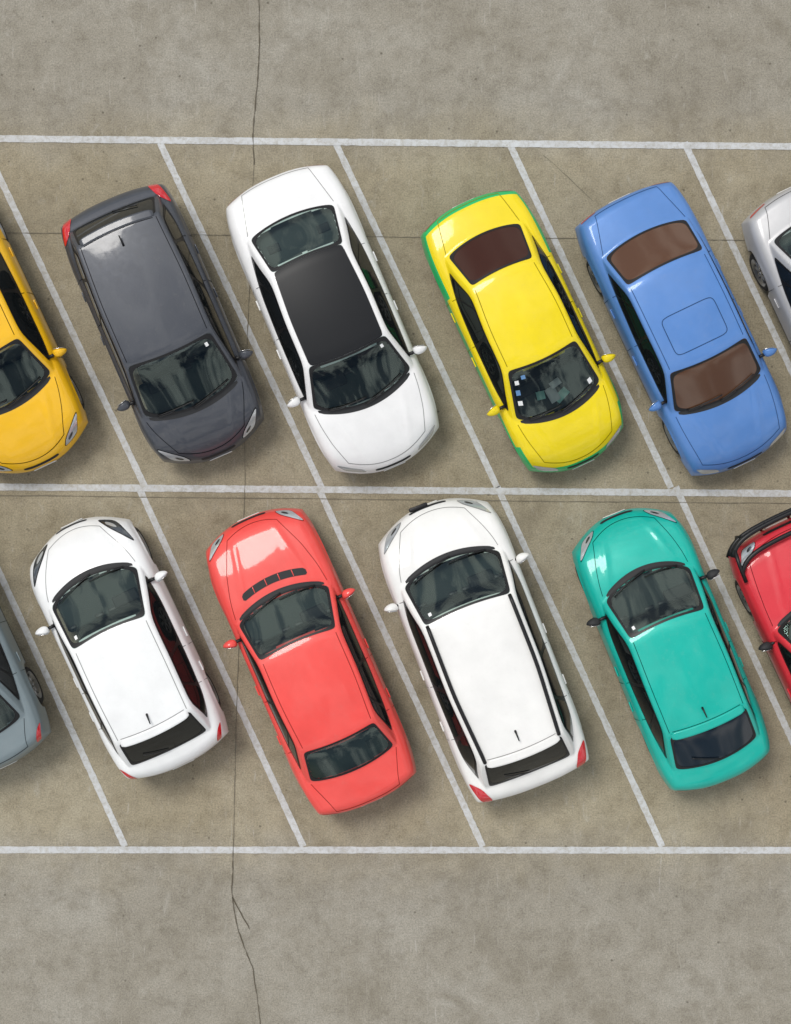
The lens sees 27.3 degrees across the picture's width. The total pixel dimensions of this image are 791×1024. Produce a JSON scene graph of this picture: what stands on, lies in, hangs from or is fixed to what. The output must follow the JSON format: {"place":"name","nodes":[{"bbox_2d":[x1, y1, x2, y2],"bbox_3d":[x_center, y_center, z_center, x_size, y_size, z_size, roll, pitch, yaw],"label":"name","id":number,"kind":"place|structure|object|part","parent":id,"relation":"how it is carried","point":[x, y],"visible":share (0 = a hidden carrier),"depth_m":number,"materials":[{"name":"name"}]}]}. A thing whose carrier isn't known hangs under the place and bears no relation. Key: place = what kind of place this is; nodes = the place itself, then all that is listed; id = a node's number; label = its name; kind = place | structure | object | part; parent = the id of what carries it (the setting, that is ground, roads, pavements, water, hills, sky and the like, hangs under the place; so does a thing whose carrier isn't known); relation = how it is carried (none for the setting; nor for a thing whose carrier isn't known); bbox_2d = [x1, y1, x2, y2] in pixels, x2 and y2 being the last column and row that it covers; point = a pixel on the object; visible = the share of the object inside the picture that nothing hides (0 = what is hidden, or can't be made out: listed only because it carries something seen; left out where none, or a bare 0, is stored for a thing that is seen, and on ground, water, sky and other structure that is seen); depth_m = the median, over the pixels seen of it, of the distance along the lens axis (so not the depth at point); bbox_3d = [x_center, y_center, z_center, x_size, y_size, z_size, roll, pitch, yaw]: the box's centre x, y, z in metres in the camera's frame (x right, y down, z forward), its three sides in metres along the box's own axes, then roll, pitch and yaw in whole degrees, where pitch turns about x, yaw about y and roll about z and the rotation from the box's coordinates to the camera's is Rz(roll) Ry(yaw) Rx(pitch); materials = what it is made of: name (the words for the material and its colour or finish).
{"place":"outdoors","nodes":[
{"label":"outdoors","id":0,"kind":"place"},
{"bbox_2d":[0,0,790,1023],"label":"ground","id":1,"kind":"structure","parent":0,"point":[452,938],"depth_m":24.00,"materials":[{"name":"concrete"}]},
{"bbox_2d":[0,607,50,768],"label":"gray sedan car","id":2,"kind":"object","parent":1,"relation":"on","point":[25,728],"visible":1,"depth_m":23.08,"materials":[{"name":"paint"}]},
{"bbox_3d":[-5.763,1.686,22.858,0.181,0.432,2.144,-25,90,0],"label":"side window frame","id":3,"kind":"part","parent":2,"relation":"part of","materials":[{"name":"black"}]},
{"bbox_2d":[0,222,87,473],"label":"yellow hatchback car","id":4,"kind":"object","parent":1,"relation":"on","point":[43,420],"visible":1,"depth_m":23.09,"materials":[{"name":"paint"}]},
{"bbox_3d":[-5.437,-3.139,22.857,0.214,0.429,2.274,-25,90,0],"label":"side window frame","id":5,"kind":"part","parent":4,"relation":"part of","materials":[{"name":"black glass"}]},
{"bbox_2d":[30,517,228,778],"bbox_3d":[-3.870,1.900,23.242,2.066,1.517,3.850,-25,90,0],"label":"white hatchback car","id":6,"kind":"object","parent":1,"relation":"on","point":[144,683],"visible":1,"depth_m":23.00,"materials":[{"name":"paint"}]},
{"bbox_3d":[-4.357,2.491,22.843,0.165,0.455,2.185,-25,90,0],"label":"side window frame","id":7,"kind":"part","parent":6,"relation":"part of","materials":[{"name":"black"}]},
{"bbox_3d":[-3.265,3.184,22.806,1.165,0.424,0.398,-25,90,0],"label":"rear window","id":8,"kind":"part","parent":6,"relation":"part of","materials":[{"name":"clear glass"}]},
{"bbox_3d":[-3.103,1.901,22.843,0.165,0.455,2.185,-25,90,0],"label":"side window frame","id":9,"kind":"part","parent":6,"relation":"part of","materials":[{"name":"black"}]},
{"bbox_2d":[61,184,263,463],"bbox_3d":[-3.315,-2.649,23.222,2.093,1.557,4.016,-23,90,0],"label":"gray hatchback car","id":10,"kind":"object","parent":1,"relation":"on","point":[146,285],"visible":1,"depth_m":22.87,"materials":[{"name":"paint"}]},
{"bbox_3d":[-4.102,-2.631,22.809,0.123,0.467,2.479,-22,90,0],"label":"side window frame","id":11,"kind":"part","parent":10,"relation":"part of","materials":[{"name":"black"}]},
{"bbox_3d":[-3.930,-4.084,22.779,1.245,0.449,0.344,-23,90,0],"label":"rear window","id":12,"kind":"part","parent":10,"relation":"part of","materials":[{"name":"grey glass"}]},
{"bbox_3d":[-2.759,-3.207,22.809,0.123,0.467,2.479,-24,90,0],"label":"side window frame","id":13,"kind":"part","parent":10,"relation":"part of","materials":[{"name":"black glass"}]},
{"bbox_2d":[231,0,260,1023],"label":"pavement crack","id":14,"kind":"object","parent":1,"relation":"on","point":[233,900],"visible":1,"depth_m":23.99,"materials":[{"name":"grey"}]},
{"bbox_2d":[206,508,415,814],"bbox_3d":[-1.234,2.122,23.285,2.038,1.430,4.488,-24,90,0],"label":"red sedan car","id":15,"kind":"object","parent":1,"relation":"on","point":[282,595],"visible":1,"depth_m":23.05,"materials":[{"name":"paint"}]},
{"bbox_3d":[-1.743,2.684,22.857,0.143,0.430,2.075,-25,90,0],"label":"side window frame","id":16,"kind":"part","parent":15,"relation":"part of","materials":[{"name":"black"}]},
{"bbox_3d":[-0.476,2.131,22.857,0.143,0.430,2.075,-22,90,0],"label":"side window frame","id":17,"kind":"part","parent":15,"relation":"part of","materials":[{"name":"black"}]},
{"bbox_2d":[226,165,438,473],"bbox_3d":[-0.888,-2.732,23.281,2.149,1.438,4.516,-23,90,0],"label":"white sedan car","id":18,"kind":"object","parent":1,"relation":"on","point":[347,351],"visible":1,"depth_m":23.05,"materials":[{"name":"paint"}]},
{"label":"side window frame","id":19,"kind":"part","parent":18,"relation":"part of","materials":[{"name":"black"}]},
{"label":"side window frame","id":20,"kind":"part","parent":18,"relation":"part of","materials":[{"name":"black glass"}]},
{"bbox_2d":[0,168,790,838],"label":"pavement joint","id":21,"kind":"object","parent":1,"relation":"on","point":[334,498],"visible":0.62,"depth_m":23.99,"materials":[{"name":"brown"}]},
{"bbox_2d":[0,135,790,853],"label":"parking stall lines","id":22,"kind":"object","parent":1,"relation":"on","point":[332,515],"visible":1,"depth_m":24.00,"materials":[{"name":"paint"}]},
{"bbox_2d":[378,498,588,801],"bbox_3d":[1.216,1.902,23.162,2.204,1.677,4.374,-21,90,0],"label":"white suv car","id":23,"kind":"object","parent":1,"relation":"on","point":[464,606],"visible":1,"depth_m":22.70,"materials":[{"name":"paint"}]},
{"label":"side window frame","id":24,"kind":"part","parent":23,"relation":"part of","materials":[{"name":"black"}]},
{"bbox_3d":[1.827,3.476,22.676,1.213,0.480,0.397,-21,90,0],"label":"rear window","id":25,"kind":"part","parent":23,"relation":"part of","materials":[{"name":"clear glass"}]},
{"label":"side window frame","id":26,"kind":"part","parent":23,"relation":"part of","materials":[{"name":"black"}]},
{"bbox_2d":[421,190,622,471],"bbox_3d":[1.845,-2.566,23.285,2.010,1.430,4.155,-25,90,0],"label":"yellow taxi car","id":27,"kind":"object","parent":1,"relation":"on","point":[515,313],"visible":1,"depth_m":23.02,"materials":[{"name":"paint"}]},
{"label":"side window frame","id":28,"kind":"part","parent":27,"relation":"part of","materials":[{"name":"black"}]},
{"bbox_3d":[1.344,-3.639,22.818,1.101,0.386,0.649,-25,90,0],"label":"rear window","id":29,"kind":"part","parent":27,"relation":"part of","materials":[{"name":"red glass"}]},
{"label":"side window frame","id":30,"kind":"part","parent":27,"relation":"part of","materials":[{"name":"black glass"}]},
{"bbox_2d":[572,508,769,790],"bbox_3d":[3.939,1.942,23.257,2.038,1.487,4.155,-22,90,0],"label":"teal hatchback car","id":31,"kind":"object","parent":1,"relation":"on","point":[681,675],"visible":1,"depth_m":23.01,"materials":[{"name":"paint"}]},
{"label":"side window frame","id":32,"kind":"part","parent":31,"relation":"part of","materials":[{"name":"black"}]},
{"bbox_3d":[4.461,3.222,22.819,1.220,0.390,0.619,-22,90,0],"label":"rear window","id":33,"kind":"part","parent":31,"relation":"part of","materials":[{"name":"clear glass"}]},
{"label":"side window frame","id":34,"kind":"part","parent":31,"relation":"part of","materials":[{"name":"black plastic"}]},
{"bbox_2d":[575,182,786,475],"bbox_3d":[4.133,-2.607,23.284,2.010,1.433,4.238,-26,90,0],"label":"blue sedan car","id":35,"kind":"object","parent":1,"relation":"on","point":[662,287],"visible":1,"depth_m":22.96,"materials":[{"name":"paint"}]},
{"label":"side window frame","id":36,"kind":"part","parent":35,"relation":"part of","materials":[{"name":"black"}]},
{"bbox_3d":[3.619,-3.680,22.820,1.247,0.390,0.610,-26,90,0],"label":"rear window","id":37,"kind":"part","parent":35,"relation":"part of","materials":[{"name":"brown glass"}]},
{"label":"side window frame","id":38,"kind":"part","parent":35,"relation":"part of","materials":[{"name":"black"}]},
{"bbox_2d":[726,508,790,703],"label":"red suv car","id":39,"kind":"object","parent":1,"relation":"on","point":[760,563],"visible":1,"depth_m":23.03,"materials":[{"name":"paint"}]},
{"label":"side window frame","id":40,"kind":"part","parent":39,"relation":"part of","materials":[{"name":"black"}]},
{"bbox_2d":[741,187,790,344],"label":"silver sedan car","id":41,"kind":"object","parent":1,"relation":"on","point":[766,227],"visible":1,"depth_m":23.09,"materials":[{"name":"paint"}]},
{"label":"side window frame","id":42,"kind":"part","parent":41,"relation":"part of","materials":[{"name":"black glass"}]}
]}

